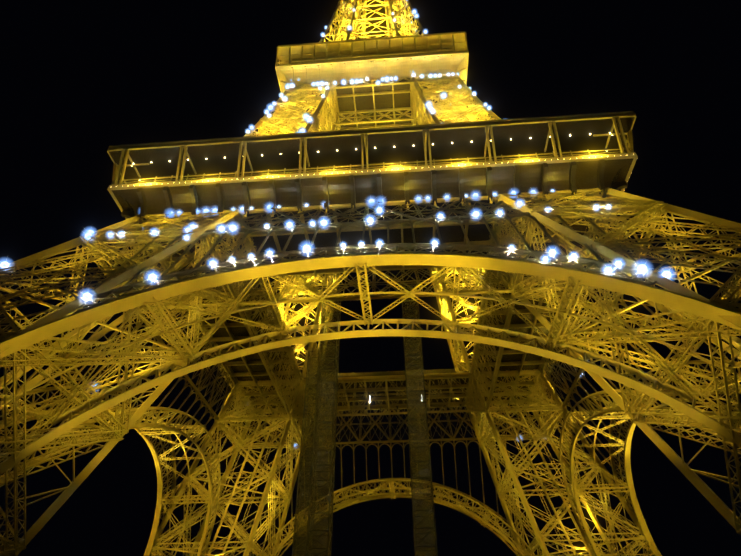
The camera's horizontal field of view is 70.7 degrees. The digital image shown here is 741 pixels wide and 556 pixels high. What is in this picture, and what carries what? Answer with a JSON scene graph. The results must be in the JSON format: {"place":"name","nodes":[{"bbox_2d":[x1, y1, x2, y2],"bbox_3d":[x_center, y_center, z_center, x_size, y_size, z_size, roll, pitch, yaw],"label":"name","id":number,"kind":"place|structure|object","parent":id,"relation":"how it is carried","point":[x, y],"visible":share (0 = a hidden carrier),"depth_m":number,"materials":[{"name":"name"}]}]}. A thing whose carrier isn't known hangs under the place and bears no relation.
{"place":"outdoors","nodes":[
{"label":"outdoors","id":0,"kind":"place"},
{"bbox_2d":[6,28,645,294],"bbox_3d":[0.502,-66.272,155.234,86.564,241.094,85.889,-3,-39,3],"label":"sparkle spikes","id":1,"kind":"object","parent":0,"point":[378,206],"visible":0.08,"depth_m":67.13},
{"bbox_2d":[0,0,740,555],"label":"sky","id":2,"kind":"structure","parent":0,"point":[79,79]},
{"bbox_2d":[142,73,601,411],"bbox_3d":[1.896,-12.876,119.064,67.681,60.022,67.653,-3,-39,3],"label":"tower legs","id":3,"kind":"object","parent":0,"point":[450,112],"visible":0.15,"depth_m":117.62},
{"bbox_2d":[296,76,448,129],"bbox_3d":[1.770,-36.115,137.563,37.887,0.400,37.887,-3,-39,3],"label":"girder","id":4,"kind":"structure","parent":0,"point":[385,101],"depth_m":128.24,"materials":[{"name":"yellow metal"}]},
{"label":"ground surface","id":5,"kind":"structure","parent":0,"visible":0},
{"bbox_2d":[292,281,437,555],"bbox_3d":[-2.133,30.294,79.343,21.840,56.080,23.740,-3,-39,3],"label":"lattice columns","id":6,"kind":"structure","parent":5,"relation":"on","point":[333,453],"depth_m":73.48,"materials":[{"name":"brown metal"}]},
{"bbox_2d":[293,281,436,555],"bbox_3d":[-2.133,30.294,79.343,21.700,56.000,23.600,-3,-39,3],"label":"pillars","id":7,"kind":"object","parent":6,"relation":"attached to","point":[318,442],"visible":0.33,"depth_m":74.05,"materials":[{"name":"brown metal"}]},
{"bbox_2d":[0,188,740,555],"bbox_3d":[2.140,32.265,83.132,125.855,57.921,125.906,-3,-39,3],"label":"tower legs","id":8,"kind":"object","parent":5,"relation":"on","point":[114,434],"visible":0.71,"depth_m":64.72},
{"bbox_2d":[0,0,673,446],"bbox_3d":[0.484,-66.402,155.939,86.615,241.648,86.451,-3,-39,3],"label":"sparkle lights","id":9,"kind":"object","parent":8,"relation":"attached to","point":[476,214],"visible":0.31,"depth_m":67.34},
{"bbox_2d":[141,74,597,309],"bbox_3d":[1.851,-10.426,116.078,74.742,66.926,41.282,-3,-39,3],"label":"eiffel belt girders","id":10,"kind":"object","parent":8,"relation":"attached to","point":[389,296],"visible":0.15,"depth_m":83.06,"materials":[{"name":"yellow metal"}]},
{"bbox_2d":[0,253,740,555],"bbox_3d":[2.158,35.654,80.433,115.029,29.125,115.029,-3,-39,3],"label":"decorative arches","id":11,"kind":"structure","parent":8,"relation":"attached to","point":[685,303],"depth_m":56.91,"materials":[{"name":"metal"}]},
{"bbox_2d":[1,192,740,544],"bbox_3d":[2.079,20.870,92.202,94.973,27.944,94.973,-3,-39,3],"label":"lattice girders","id":12,"kind":"object","parent":8,"relation":"on","point":[599,262],"depth_m":72.22,"materials":[{"name":"metal"}]},
{"bbox_2d":[121,160,627,414],"bbox_3d":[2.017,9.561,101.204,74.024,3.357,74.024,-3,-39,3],"label":"support brackets","id":13,"kind":"object","parent":12,"relation":"on","point":[245,188],"visible":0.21,"depth_m":73.83,"materials":[{"name":"metal"}]},
{"bbox_2d":[109,117,634,408],"bbox_3d":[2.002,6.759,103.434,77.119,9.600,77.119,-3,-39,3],"label":"platform","id":14,"kind":"structure","parent":8,"relation":"on","point":[521,142],"depth_m":77.96,"materials":[{"name":"metal"}]},
{"bbox_2d":[116,132,633,186],"bbox_3d":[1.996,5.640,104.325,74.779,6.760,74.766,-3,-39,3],"label":"gallery bulbs","id":15,"kind":"object","parent":14,"relation":"on","point":[375,148],"visible":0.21,"depth_m":76.57,"materials":[{"name":"white glass"}]},
{"bbox_2d":[275,31,468,130],"bbox_3d":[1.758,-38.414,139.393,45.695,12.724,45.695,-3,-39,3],"label":"platform","id":16,"kind":"structure","parent":8,"relation":"on","point":[371,59],"depth_m":122.83,"materials":[{"name":"yellow metal"}]},
{"bbox_2d":[319,0,426,98],"bbox_3d":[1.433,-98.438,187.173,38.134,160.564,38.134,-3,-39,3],"label":"spire","id":17,"kind":"structure","parent":16,"relation":"on","point":[397,6],"depth_m":159.97,"materials":[{"name":"yellow metal"}]},
{"bbox_2d":[107,111,637,414],"bbox_3d":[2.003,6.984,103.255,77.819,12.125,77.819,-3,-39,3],"label":"first-floor gallery","id":18,"kind":"object","parent":8,"relation":"on","point":[487,125],"visible":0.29,"depth_m":76.58,"materials":[{"name":"paint"}]},
{"bbox_2d":[204,199,560,443],"bbox_3d":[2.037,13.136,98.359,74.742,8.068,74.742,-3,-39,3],"label":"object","id":19,"kind":"object","parent":8,"relation":"on","point":[476,346],"depth_m":109.51,"materials":[{"name":"metal"}]}
]}

